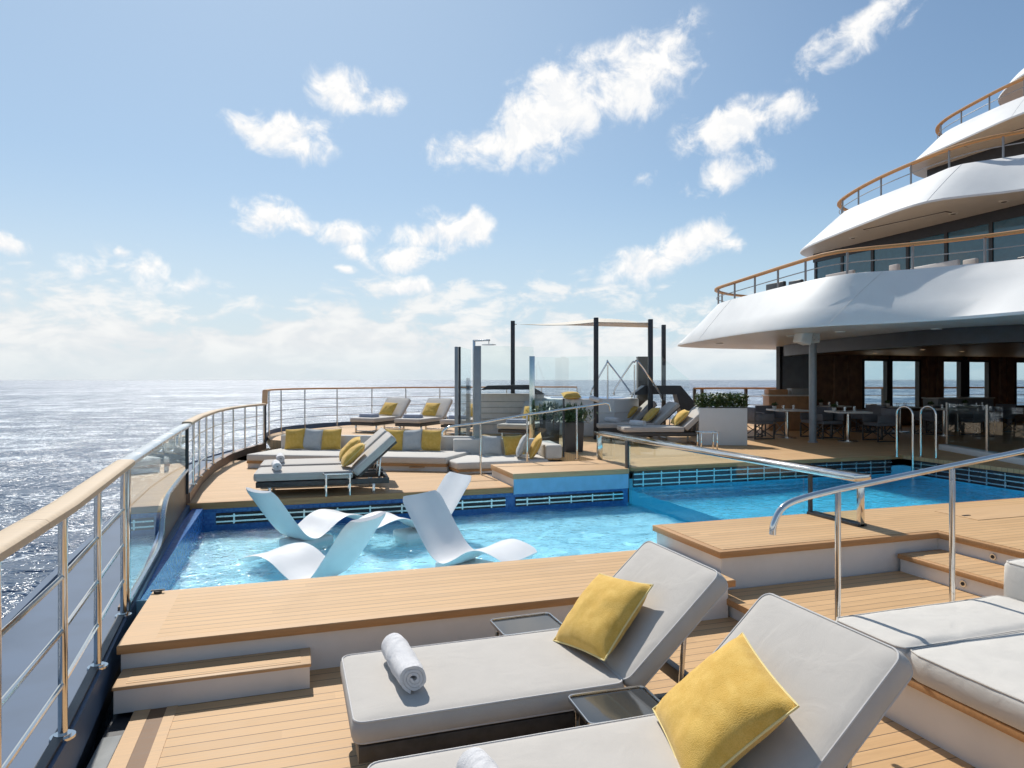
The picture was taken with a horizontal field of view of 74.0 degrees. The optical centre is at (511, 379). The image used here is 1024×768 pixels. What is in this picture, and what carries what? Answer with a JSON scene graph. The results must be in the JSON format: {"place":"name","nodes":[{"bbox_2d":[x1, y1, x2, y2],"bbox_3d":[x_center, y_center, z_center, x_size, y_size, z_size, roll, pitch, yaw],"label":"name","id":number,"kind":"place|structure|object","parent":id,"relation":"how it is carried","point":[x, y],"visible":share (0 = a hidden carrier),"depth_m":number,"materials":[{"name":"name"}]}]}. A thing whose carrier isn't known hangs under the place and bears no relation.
{"place":"outdoors","nodes":[
{"label":"outdoors","id":0,"kind":"place"},
{"bbox_2d":[188,448,509,504],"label":"sun deck","id":1,"kind":"structure","parent":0,"point":[231,480],"depth_m":11.02,"materials":[{"name":"brown wood"}]},
{"bbox_2d":[189,486,512,509],"bbox_3d":[-2.234,1.754,10.159,4.710,0.093,0.095,0,0,-18],"label":"sun deck edge","id":2,"kind":"object","parent":1,"relation":"attached to","point":[323,499],"visible":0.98,"depth_m":10.00,"materials":[{"name":"brown wood"}]},
{"bbox_2d":[167,502,686,589],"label":"pool water","id":3,"kind":"structure","parent":0,"point":[215,555],"depth_m":8.77,"materials":[{"name":"liquid"}]},
{"bbox_2d":[0,380,1023,618],"bbox_3d":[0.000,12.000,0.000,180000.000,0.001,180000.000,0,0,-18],"label":"sea","id":4,"kind":"structure","parent":0,"point":[59,438],"depth_m":236.53,"materials":[{"name":"liquid"}]},
{"bbox_2d":[84,695,113,767],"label":"hull","id":5,"kind":"object","parent":4,"relation":"in","point":[109,715],"depth_m":4.26,"materials":[{"name":"paint"}]},
{"bbox_2d":[2,451,231,767],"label":"ledge","id":6,"kind":"object","parent":5,"relation":"on","point":[29,636],"visible":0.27,"depth_m":4.26,"materials":[{"name":"blue paint"}]},
{"bbox_2d":[34,599,133,767],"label":"coaming","id":7,"kind":"object","parent":6,"relation":"on","point":[49,753],"visible":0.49,"depth_m":3.81,"materials":[{"name":"grey paint"}]},
{"bbox_2d":[2,450,231,627],"bbox_3d":[-4.118,1.850,6.502,0.754,0.300,20.904,0,0,-17],"label":"ledge lip","id":8,"kind":"object","parent":6,"relation":"attached to","point":[45,583],"visible":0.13,"depth_m":5.71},
{"bbox_2d":[0,403,266,767],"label":"stern railing","id":9,"kind":"object","parent":6,"relation":"on","point":[154,474],"visible":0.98,"depth_m":4.81,"materials":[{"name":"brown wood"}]},
{"bbox_2d":[186,443,265,504],"bbox_3d":[-5.517,1.730,13.073,0.495,0.340,7.608,0,0,-12],"label":"coaming","id":10,"kind":"object","parent":6,"relation":"on","point":[213,468],"visible":0.43,"depth_m":13.01,"materials":[{"name":"grey metal"}]},
{"bbox_2d":[140,508,203,599],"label":"pool wall","id":11,"kind":"structure","parent":5,"relation":"attached to","point":[183,540],"depth_m":7.37,"materials":[{"name":"blue tile"}]},
{"bbox_2d":[202,448,562,461],"bbox_3d":[7.120,7.105,23.553,31.900,10.790,10.400,0,0,-18],"label":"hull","id":12,"kind":"object","parent":4,"relation":"on","point":[209,459],"depth_m":14.81,"materials":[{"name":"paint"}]},
{"bbox_2d":[485,460,559,476],"bbox_3d":[-2.361,1.870,14.345,8.155,0.280,2.602,0,0,18],"label":"deck base","id":13,"kind":"object","parent":12,"relation":"attached to","point":[489,474],"visible":0.06,"depth_m":14.43,"materials":[{"name":"white paint"}]},
{"bbox_2d":[247,434,561,473],"bbox_3d":[-2.080,1.435,13.363,6.108,0.550,1.877,0,0,5],"label":"corner sofa","id":14,"kind":"object","parent":13,"relation":"on","point":[459,454],"visible":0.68,"depth_m":13.07,"materials":[{"name":"grey fabric"}]},
{"bbox_2d":[284,428,304,448],"bbox_3d":[-4.526,1.230,14.174,0.437,0.437,0.167,-4,-17,7],"label":"pillow","id":15,"kind":"object","parent":14,"relation":"on","point":[294,438],"visible":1,"depth_m":14.11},
{"bbox_2d":[303,428,322,449],"bbox_3d":[-4.136,1.230,14.134,0.437,0.437,0.171,5,-15,9],"label":"pillow","id":16,"kind":"object","parent":14,"relation":"on","point":[312,439],"visible":0.98,"depth_m":14.07,"materials":[{"name":"white fabric"}]},
{"bbox_2d":[321,429,341,449],"bbox_3d":[-3.746,1.230,14.092,0.437,0.437,0.167,-3,-16,7],"label":"pillow","id":17,"kind":"object","parent":14,"relation":"on","point":[331,438],"visible":1,"depth_m":14.03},
{"bbox_2d":[402,429,422,450],"bbox_3d":[-2.042,1.230,13.912,0.437,0.437,0.167,-4,-17,7],"label":"pillow","id":18,"kind":"object","parent":14,"relation":"on","point":[412,439],"visible":0.99,"depth_m":13.85,"materials":[{"name":"white fabric"}]},
{"bbox_2d":[421,429,441,450],"bbox_3d":[-1.652,1.230,13.871,0.437,0.437,0.170,2,-16,9],"label":"pillow","id":19,"kind":"object","parent":14,"relation":"on","point":[430,440],"visible":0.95,"depth_m":13.81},
{"bbox_2d":[482,435,501,454],"bbox_3d":[-0.399,1.310,13.623,0.407,0.407,0.161,3,-25,-12],"label":"pillow","id":20,"kind":"object","parent":14,"relation":"on","point":[491,445],"visible":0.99,"depth_m":13.56,"materials":[{"name":"white fabric"}]},
{"bbox_2d":[0,0,1023,379],"label":"sky","id":21,"kind":"structure","parent":0,"point":[190,189],"materials":[{"name":"blue"}]},
{"bbox_2d":[157,616,975,767],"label":"deck","id":22,"kind":"structure","parent":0,"point":[306,728],"depth_m":3.85,"materials":[{"name":"brown wood"}]},
{"bbox_2d":[87,712,132,765],"bbox_3d":[-1.204,2.165,0.597,0.120,0.270,7.880,0,0,-18],"label":"scupper","id":23,"kind":"object","parent":22,"relation":"attached to","point":[118,724],"depth_m":4.00,"materials":[{"name":"grey paint"}]},
{"bbox_2d":[86,735,121,767],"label":"scupper cover","id":24,"kind":"object","parent":23,"relation":"on","point":[103,754],"visible":0.8,"depth_m":3.63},
{"bbox_2d":[107,705,177,767],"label":"deck border","id":25,"kind":"object","parent":22,"relation":"on","point":[126,744],"visible":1,"depth_m":3.77,"materials":[{"name":"brown wood"}]},
{"bbox_2d":[126,707,166,767],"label":"deck gutter","id":26,"kind":"object","parent":22,"relation":"on","point":[142,747],"visible":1,"depth_m":3.78,"materials":[{"name":"brown wood"}]},
{"bbox_2d":[112,648,310,713],"bbox_3d":[-1.891,1.919,4.372,1.145,0.162,0.284,0,0,-18],"label":"deck step","id":27,"kind":"object","parent":22,"relation":"on","point":[166,685],"visible":1,"depth_m":4.28,"materials":[{"name":"brown wood"}]},
{"bbox_2d":[121,589,727,671],"bbox_3d":[-0.506,1.920,5.553,4.530,0.360,1.105,0,0,-18],"label":"riser","id":28,"kind":"object","parent":22,"relation":"on","point":[330,649],"visible":0.21,"depth_m":4.76,"materials":[{"name":"white paint"}]},
{"bbox_2d":[117,580,735,654],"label":"pool platform","id":29,"kind":"structure","parent":28,"relation":"on","point":[175,644],"depth_m":4.72,"materials":[{"name":"brown wood"}]},
{"bbox_2d":[118,550,733,645],"bbox_3d":[-0.490,1.689,5.567,4.601,0.012,1.161,0,0,-18],"label":"pool platform border","id":30,"kind":"object","parent":29,"relation":"on","point":[147,623],"visible":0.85,"depth_m":4.95,"materials":[{"name":"brown wood"}]},
{"bbox_2d":[156,552,726,636],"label":"pool platform planks","id":31,"kind":"object","parent":29,"relation":"on","point":[201,611],"visible":0.79,"depth_m":5.36,"materials":[{"name":"brown wood"}]},
{"bbox_2d":[490,612,561,635],"bbox_3d":[0.100,1.795,4.449,0.432,0.410,0.312,0,0,-20],"label":"side table","id":32,"kind":"object","parent":22,"relation":"on","point":[526,623],"visible":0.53,"depth_m":4.47,"materials":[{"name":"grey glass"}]},
{"bbox_2d":[340,541,727,763],"bbox_3d":[0.122,1.531,3.851,2.078,0.939,0.833,0,0,-18],"label":"sun lounger","id":33,"kind":"object","parent":22,"relation":"on","point":[477,691],"visible":0.66,"depth_m":3.62,"materials":[{"name":"grey fabric"}]},
{"bbox_2d":[381,633,425,692],"bbox_3d":[-0.584,1.502,3.627,0.152,0.153,0.478,0,0,-22],"label":"rolled towel","id":34,"kind":"object","parent":33,"relation":"on","point":[404,663],"visible":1,"depth_m":3.49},
{"bbox_2d":[553,573,652,660],"bbox_3d":[0.529,1.375,4.005,0.517,0.198,0.517,-48,16,-26],"label":"pillow","id":35,"kind":"object","parent":33,"relation":"on","point":[601,616],"visible":1,"depth_m":3.88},
{"bbox_2d":[568,685,659,726],"bbox_3d":[0.522,1.795,3.345,0.432,0.410,0.312,0,0,-16],"label":"side table","id":36,"kind":"object","parent":22,"relation":"on","point":[598,706],"visible":0.53,"depth_m":3.36,"materials":[{"name":"metal"}]},
{"bbox_2d":[367,593,912,767],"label":"sun lounger","id":37,"kind":"object","parent":22,"relation":"on","point":[843,686],"visible":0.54,"depth_m":2.82,"materials":[{"name":"grey fabric"}]},
{"bbox_2d":[456,747,498,767],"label":"rolled towel","id":38,"kind":"object","parent":37,"relation":"on","point":[475,757],"visible":1,"depth_m":2.58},
{"bbox_2d":[652,632,799,767],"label":"pillow","id":39,"kind":"object","parent":37,"relation":"on","point":[731,703],"visible":1,"depth_m":2.77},
{"bbox_2d":[728,605,744,620],"bbox_3d":[3.188,1.995,5.610,2.470,0.210,1.460,0,0,-18],"label":"riser","id":40,"kind":"object","parent":22,"relation":"on","point":[737,615],"depth_m":5.68,"materials":[{"name":"white paint"}]},
{"bbox_2d":[728,571,980,620],"bbox_3d":[3.176,1.865,5.595,2.500,0.050,1.480,0,0,-18],"label":"landing","id":41,"kind":"object","parent":40,"relation":"on","point":[867,593],"visible":0.17,"depth_m":5.86,"materials":[{"name":"brown wood"}]},
{"bbox_2d":[769,448,1023,620],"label":"stair handrail","id":42,"kind":"object","parent":41,"relation":"on","point":[836,491],"visible":0.89,"depth_m":4.57,"materials":[{"name":"metal"}]},
{"bbox_2d":[898,549,1003,596],"bbox_3d":[4.299,1.714,5.644,0.565,0.252,2.079,0,0,-18],"label":"deck step","id":43,"kind":"object","parent":41,"relation":"on","point":[979,577],"visible":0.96,"depth_m":6.12,"materials":[{"name":"brown wood"}]},
{"bbox_2d":[836,558,1023,767],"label":"daybed","id":44,"kind":"object","parent":22,"relation":"on","point":[961,696],"visible":0.96,"depth_m":3.73,"materials":[{"name":"fabric"}]},
{"bbox_2d":[267,419,1023,478],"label":"deck","id":45,"kind":"structure","parent":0,"point":[642,454],"depth_m":15.11,"materials":[{"name":"brown wood"}]},
{"bbox_2d":[260,427,386,477],"bbox_3d":[-3.145,1.311,11.539,2.078,0.939,0.833,0,0,-15],"label":"sun lounger","id":46,"kind":"object","parent":45,"relation":"on","point":[375,437],"visible":0.18,"depth_m":11.35,"materials":[{"name":"grey fabric"}]},
{"bbox_2d":[253,432,396,491],"bbox_3d":[-2.858,1.311,10.528,2.078,0.939,0.833,0,0,-15],"label":"sun lounger","id":47,"kind":"object","parent":45,"relation":"on","point":[269,478],"visible":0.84,"depth_m":10.25,"materials":[{"name":"grey fabric"}]},
{"bbox_2d":[350,398,410,432],"bbox_3d":[-3.881,1.031,20.261,0.833,0.939,2.078,0,0,22],"label":"sun lounger","id":48,"kind":"object","parent":45,"relation":"on","point":[400,408],"visible":0.8,"depth_m":19.99,"materials":[{"name":"grey fabric"}]},
{"bbox_2d":[262,386,576,442],"bbox_3d":[-3.079,1.022,22.692,3.508,1.555,12.889,0,0,42],"label":"port railing","id":49,"kind":"object","parent":45,"relation":"on","point":[266,396],"visible":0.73,"depth_m":21.68,"materials":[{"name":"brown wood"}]},
{"bbox_2d":[394,398,452,429],"bbox_3d":[-2.547,1.031,19.861,0.833,0.939,2.078,0,0,22],"label":"sun lounger","id":50,"kind":"object","parent":45,"relation":"on","point":[442,410],"visible":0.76,"depth_m":19.71,"materials":[{"name":"grey fabric"}]},
{"bbox_2d":[455,346,534,437],"bbox_3d":[1.365,0.360,18.219,3.257,2.280,9.393,0,0,37],"label":"glass screen","id":51,"kind":"object","parent":45,"relation":"on","point":[477,383],"visible":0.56,"depth_m":14.93,"materials":[{"name":"glass"}]},
{"bbox_2d":[492,470,513,493],"bbox_3d":[0.807,1.792,11.786,2.040,0.415,1.240,0,0,-18],"label":"riser","id":52,"kind":"object","parent":45,"relation":"attached to","point":[502,478],"visible":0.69,"depth_m":11.41,"materials":[{"name":"white paint"}]},
{"bbox_2d":[491,460,628,478],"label":"stair block","id":53,"kind":"structure","parent":52,"relation":"on","point":[552,469],"depth_m":11.44,"materials":[{"name":"brown wood"}]},
{"bbox_2d":[514,474,628,493],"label":"blue fascia","id":54,"kind":"structure","parent":52,"relation":"attached to","point":[564,484],"depth_m":11.17,"materials":[{"name":"paint"}]},
{"bbox_2d":[497,401,553,435],"bbox_3d":[0.388,1.031,17.561,0.833,0.939,2.078,0,0,22],"label":"sun lounger","id":55,"kind":"object","parent":45,"relation":"on","point":[511,428],"visible":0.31,"depth_m":16.74,"materials":[{"name":"grey fabric"}]},
{"bbox_2d":[441,402,611,474],"bbox_3d":[0.331,1.065,12.588,3.351,1.291,0.090,0,0,-18],"label":"stair handrail","id":56,"kind":"object","parent":45,"relation":"on","point":[516,416],"visible":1,"depth_m":12.55,"materials":[{"name":"metal"}]},
{"bbox_2d":[526,399,561,443],"bbox_3d":[0.878,0.962,15.266,1.170,1.076,1.102,0,0,2],"label":"dark planter","id":57,"kind":"object","parent":45,"relation":"on","point":[549,430],"visible":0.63,"depth_m":14.99,"materials":[{"name":"grey plant"}]},
{"bbox_2d":[542,401,597,451],"bbox_3d":[1.227,0.967,14.331,1.092,1.067,1.020,0,0,-37],"label":"dark planter","id":58,"kind":"object","parent":45,"relation":"on","point":[570,430],"visible":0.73,"depth_m":14.16,"materials":[{"name":"grey plant"}]},
{"bbox_2d":[481,360,695,436],"bbox_3d":[2.192,0.483,19.293,6.045,2.033,2.877,0,0,12],"label":"hot tub","id":59,"kind":"object","parent":45,"relation":"on","point":[497,405],"visible":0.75,"depth_m":18.39,"materials":[{"name":"white paint"}]},
{"bbox_2d":[511,317,665,438],"bbox_3d":[2.689,-0.098,18.826,4.861,3.196,2.882,0,0,-18],"label":"sail canopy","id":60,"kind":"object","parent":45,"relation":"on","point":[596,322],"visible":0.94,"depth_m":17.99,"materials":[{"name":"metal"}]},
{"bbox_2d":[593,402,679,439],"bbox_3d":[3.158,1.031,17.305,2.078,0.939,0.833,0,0,-3],"label":"sun lounger","id":61,"kind":"object","parent":45,"relation":"on","point":[666,412],"visible":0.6,"depth_m":16.95,"materials":[{"name":"grey fabric"}]},
{"bbox_2d":[636,357,647,421],"bbox_3d":[3.816,0.409,19.900,0.310,2.182,0.310,0,0,0],"label":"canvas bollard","id":62,"kind":"object","parent":45,"relation":"on","point":[641,377],"visible":0.43,"depth_m":19.75,"materials":[{"name":"grey paint"}]},
{"bbox_2d":[617,404,711,444],"bbox_3d":[3.575,1.031,16.021,2.078,0.939,0.833,0,0,-3],"label":"sun lounger","id":63,"kind":"object","parent":45,"relation":"on","point":[687,424],"visible":0.77,"depth_m":15.65,"materials":[{"name":"grey fabric"}]},
{"bbox_2d":[693,391,749,445],"bbox_3d":[4.864,0.879,15.797,1.267,1.242,0.658,0,0,6],"label":"white planter","id":64,"kind":"object","parent":45,"relation":"on","point":[726,418],"visible":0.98,"depth_m":15.59,"materials":[{"name":"paint"}]},
{"bbox_2d":[594,431,870,526],"bbox_3d":[2.623,1.685,9.921,0.220,1.430,6.250,0,0,-18],"label":"handrail","id":65,"kind":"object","parent":45,"relation":"on","point":[810,470],"depth_m":8.05,"materials":[{"name":"metal"}]},
{"bbox_2d":[746,407,774,439],"bbox_3d":[6.320,1.100,17.459,0.570,0.800,0.610,0,0,-10],"label":"restaurant chair","id":66,"kind":"object","parent":45,"relation":"on","point":[755,418],"visible":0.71,"depth_m":17.19,"materials":[{"name":"fabric"}]},
{"bbox_2d":[624,455,902,470],"bbox_3d":[4.856,1.534,12.610,6.170,0.073,0.015,0,0,-18],"label":"deck edge","id":67,"kind":"object","parent":45,"relation":"attached to","point":[670,467],"visible":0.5,"depth_m":12.38,"materials":[{"name":"brown wood"}]},
{"bbox_2d":[755,405,785,435],"bbox_3d":[7.003,1.100,18.457,0.610,0.800,0.570,0,0,-8],"label":"restaurant chair","id":68,"kind":"object","parent":45,"relation":"on","point":[778,416],"visible":0.63,"depth_m":18.57,"materials":[{"name":"fabric"}]},
{"bbox_2d":[762,388,808,430],"bbox_3d":[8.293,0.875,20.400,1.410,1.250,0.560,0,0,0],"label":"service station","id":69,"kind":"object","parent":45,"relation":"on","point":[792,398],"visible":0.69,"depth_m":20.15,"materials":[{"name":"orange wood"}]},
{"bbox_2d":[808,343,817,442],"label":"deck column","id":70,"kind":"structure","parent":45,"relation":"on","point":[812,392],"depth_m":16.27,"materials":[{"name":"metal"}]},
{"bbox_2d":[817,407,843,439],"bbox_3d":[8.082,1.100,17.457,0.610,0.800,0.570,0,0,-8],"label":"restaurant chair","id":71,"kind":"object","parent":45,"relation":"on","point":[838,417],"visible":0.55,"depth_m":17.30,"materials":[{"name":"fabric"}]},
{"bbox_2d":[657,533,1018,589],"bbox_3d":[5.992,1.830,6.800,8.400,0.540,3.230,0,0,-18],"label":"riser","id":72,"kind":"object","parent":45,"relation":"attached to","point":[774,569],"visible":0.22,"depth_m":6.32,"materials":[{"name":"white paint"}]},
{"bbox_2d":[653,498,1023,558],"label":"deck edge","id":73,"kind":"object","parent":45,"relation":"attached to","point":[730,553],"visible":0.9,"depth_m":6.34,"materials":[{"name":"brown wood"}]},
{"bbox_2d":[677,68,1023,427],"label":"ship superstructure","id":74,"kind":"object","parent":45,"relation":"on","point":[929,322],"visible":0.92,"depth_m":16.53,"materials":[{"name":"white paint"}]},
{"bbox_2d":[817,257,839,278],"bbox_3d":[9.952,-2.700,21.319,0.045,2.160,1.000,0,0,-18],"label":"window","id":75,"kind":"structure","parent":74,"relation":"in","point":[822,272],"depth_m":21.36,"materials":[{"name":"blue glass"}]},
{"bbox_2d":[844,250,870,272],"bbox_3d":[10.298,-2.700,20.252,0.045,2.160,1.043,0,0,-18],"label":"window","id":76,"kind":"structure","parent":74,"relation":"in","point":[859,267],"depth_m":20.13,"materials":[{"name":"blue glass"}]},
{"bbox_2d":[714,229,1023,304],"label":"terrace railing","id":77,"kind":"object","parent":74,"relation":"on","point":[847,251],"visible":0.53,"depth_m":13.60,"materials":[{"name":"brown wood"}]},
{"bbox_2d":[862,359,888,408],"bbox_3d":[11.823,0.135,22.211,1.110,1.630,0.160,0,0,-18],"label":"window","id":78,"kind":"structure","parent":74,"relation":"in","point":[885,361],"depth_m":22.28,"materials":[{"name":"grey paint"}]},
{"bbox_2d":[874,242,905,271],"bbox_3d":[10.658,-2.700,19.146,0.045,2.160,1.083,0,0,-18],"label":"window","id":79,"kind":"structure","parent":74,"relation":"in","point":[880,265],"depth_m":19.18,"materials":[{"name":"blue glass"}]},
{"bbox_2d":[890,359,920,408],"bbox_3d":[13.029,0.135,22.603,1.315,1.630,0.160,0,0,-18],"label":"window","id":80,"kind":"structure","parent":74,"relation":"in","point":[917,362],"depth_m":22.70,"materials":[{"name":"glass"}]},
{"bbox_2d":[910,234,943,268],"bbox_3d":[11.018,-2.700,18.038,0.045,2.160,1.045,0,0,-18],"label":"window","id":81,"kind":"structure","parent":74,"relation":"in","point":[931,249],"depth_m":17.98,"materials":[{"name":"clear glass"}]},
{"bbox_2d":[837,130,1023,214],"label":"terrace railing","id":82,"kind":"object","parent":74,"relation":"on","point":[840,205],"visible":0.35,"depth_m":17.24,"materials":[{"name":"brown wood"}]},
{"bbox_2d":[948,224,988,264],"bbox_3d":[11.376,-2.700,16.934,0.045,2.160,1.077,0,0,-18],"label":"window","id":83,"kind":"structure","parent":74,"relation":"in","point":[977,244],"depth_m":16.92,"materials":[{"name":"clear glass"}]},
{"bbox_2d":[967,360,990,396],"bbox_3d":[16.154,0.135,23.618,1.081,1.630,0.160,0,0,-18],"label":"window","id":84,"kind":"structure","parent":74,"relation":"in","point":[987,363],"depth_m":23.69,"materials":[{"name":"glass"}]},
{"bbox_2d":[935,77,1023,138],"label":"terrace railing","id":85,"kind":"object","parent":74,"relation":"on","point":[938,129],"visible":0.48,"depth_m":21.03,"materials":[{"name":"brown wood"}]},
{"bbox_2d":[993,216,1023,261],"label":"window","id":86,"kind":"structure","parent":74,"relation":"in","point":[1012,253],"depth_m":15.97,"materials":[{"name":"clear glass"}]},
{"bbox_2d":[693,387,1023,423],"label":"port railing","id":87,"kind":"object","parent":45,"relation":"on","point":[744,388],"visible":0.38,"depth_m":23.32,"materials":[{"name":"brown wood"}]},
{"bbox_2d":[862,408,898,441],"bbox_3d":[9.059,1.100,16.720,0.570,0.800,0.610,0,0,-8],"label":"restaurant chair","id":88,"kind":"object","parent":45,"relation":"on","point":[886,417],"visible":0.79,"depth_m":16.64,"materials":[{"name":"fabric"}]},
{"bbox_2d":[894,405,936,477],"bbox_3d":[7.804,1.303,13.152,0.645,1.624,0.385,0,0,0],"label":"pool ladder","id":89,"kind":"object","parent":45,"relation":"on","point":[921,410],"visible":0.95,"depth_m":13.08,"materials":[{"name":"metal"}]},
{"bbox_2d":[914,405,945,434],"bbox_3d":[11.590,1.100,18.836,0.610,0.800,0.570,0,0,-28],"label":"restaurant chair","id":90,"kind":"object","parent":45,"relation":"on","point":[928,416],"visible":0.62,"depth_m":18.65,"materials":[{"name":"fabric"}]},
{"bbox_2d":[921,397,994,431],"bbox_3d":[13.350,1.010,20.331,2.260,0.980,0.560,0,0,-18],"label":"table","id":91,"kind":"object","parent":45,"relation":"on","point":[954,415],"visible":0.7,"depth_m":20.02,"materials":[{"name":"metal"}]},
{"bbox_2d":[959,406,994,436],"bbox_3d":[12.490,1.100,18.270,0.570,0.800,0.610,0,0,2],"label":"restaurant chair","id":92,"kind":"object","parent":45,"relation":"on","point":[979,417],"visible":1,"depth_m":18.01,"materials":[{"name":"fabric"}]},
{"bbox_2d":[939,402,1023,464],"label":"glass railing","id":93,"kind":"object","parent":45,"relation":"on","point":[1017,459],"depth_m":13.32,"materials":[{"name":"glass"}]},
{"bbox_2d":[983,404,1015,431],"bbox_3d":[14.243,1.100,19.867,0.570,0.800,0.610,0,0,-18],"label":"restaurant chair","id":94,"kind":"object","parent":45,"relation":"on","point":[1006,411],"visible":0.77,"depth_m":19.67,"materials":[{"name":"fabric"}]},
{"bbox_2d":[629,473,1023,519],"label":"pool water","id":95,"kind":"structure","parent":0,"point":[748,499],"depth_m":10.99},
{"bbox_2d":[661,498,1023,550],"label":"deck","id":96,"kind":"structure","parent":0,"point":[754,532],"depth_m":6.91,"materials":[{"name":"brown wood"}]},
{"bbox_2d":[935,504,1023,519],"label":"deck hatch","id":97,"kind":"object","parent":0,"point":[994,512],"visible":1,"depth_m":7.67,"materials":[{"name":"brown wood"}]},
{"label":"pool floor","id":98,"kind":"structure","parent":0,"visible":0},
{"bbox_2d":[246,487,362,544],"bbox_3d":[-2.609,1.835,8.707,0.640,1.050,1.491,0,0,37],"label":"pool chaise","id":99,"kind":"object","parent":98,"relation":"on","point":[316,526],"visible":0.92,"depth_m":8.46,"materials":[{"name":"white plastic"}]},
{"bbox_2d":[239,511,385,580],"bbox_3d":[-2.016,1.835,6.872,1.491,1.050,0.640,0,0,26],"label":"pool chaise","id":100,"kind":"object","parent":98,"relation":"on","point":[298,560],"visible":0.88,"depth_m":6.72,"materials":[{"name":"white plastic"}]},
{"bbox_2d":[359,472,470,539],"bbox_3d":[-1.279,1.835,9.100,1.491,1.050,0.640,0,0,-38],"label":"pool chaise","id":101,"kind":"object","parent":98,"relation":"on","point":[452,487],"visible":0.44,"depth_m":9.23,"materials":[{"name":"white plastic"}]},
{"bbox_2d":[204,488,627,526],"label":"pool wall","id":102,"kind":"structure","parent":98,"relation":"on","point":[209,517],"depth_m":10.31,"materials":[{"name":"blue tile"}]},
{"bbox_2d":[216,497,505,524],"bbox_3d":[-2.124,1.950,10.179,4.250,0.160,0.038,0,0,-18],"label":"overflow grille","id":103,"kind":"object","parent":102,"relation":"attached to","point":[296,514],"visible":0.7,"depth_m":10.11,"materials":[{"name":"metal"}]},
{"bbox_2d":[515,491,622,506],"bbox_3d":[0.967,1.955,11.183,1.910,0.150,0.038,0,0,-18],"label":"overflow grille","id":104,"kind":"object","parent":102,"relation":"attached to","point":[567,498],"visible":1,"depth_m":11.16,"materials":[{"name":"metal"}]},
{"bbox_2d":[403,490,536,566],"bbox_3d":[-0.493,1.835,7.481,1.491,1.050,0.640,0,0,35],"label":"pool chaise","id":105,"kind":"object","parent":98,"relation":"on","point":[445,543],"visible":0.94,"depth_m":7.60,"materials":[{"name":"white plastic"}]},
{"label":"pool floor","id":106,"kind":"structure","parent":0,"visible":0},
{"bbox_2d":[629,459,1023,521],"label":"pool wall","id":107,"kind":"structure","parent":106,"relation":"on","point":[675,511],"depth_m":11.98,"materials":[{"name":"tile"}]},
{"bbox_2d":[633,459,891,486],"bbox_3d":[4.799,1.710,12.575,5.700,0.280,0.038,0,0,-18],"label":"overflow grille","id":108,"kind":"object","parent":107,"relation":"attached to","point":[650,478],"visible":0.82,"depth_m":12.35,"materials":[{"name":"metal"}]},
{"bbox_2d":[914,460,1023,490],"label":"overflow grille","id":109,"kind":"object","parent":107,"relation":"attached to","point":[1005,480],"visible":0.76,"depth_m":11.99,"materials":[{"name":"metal"}]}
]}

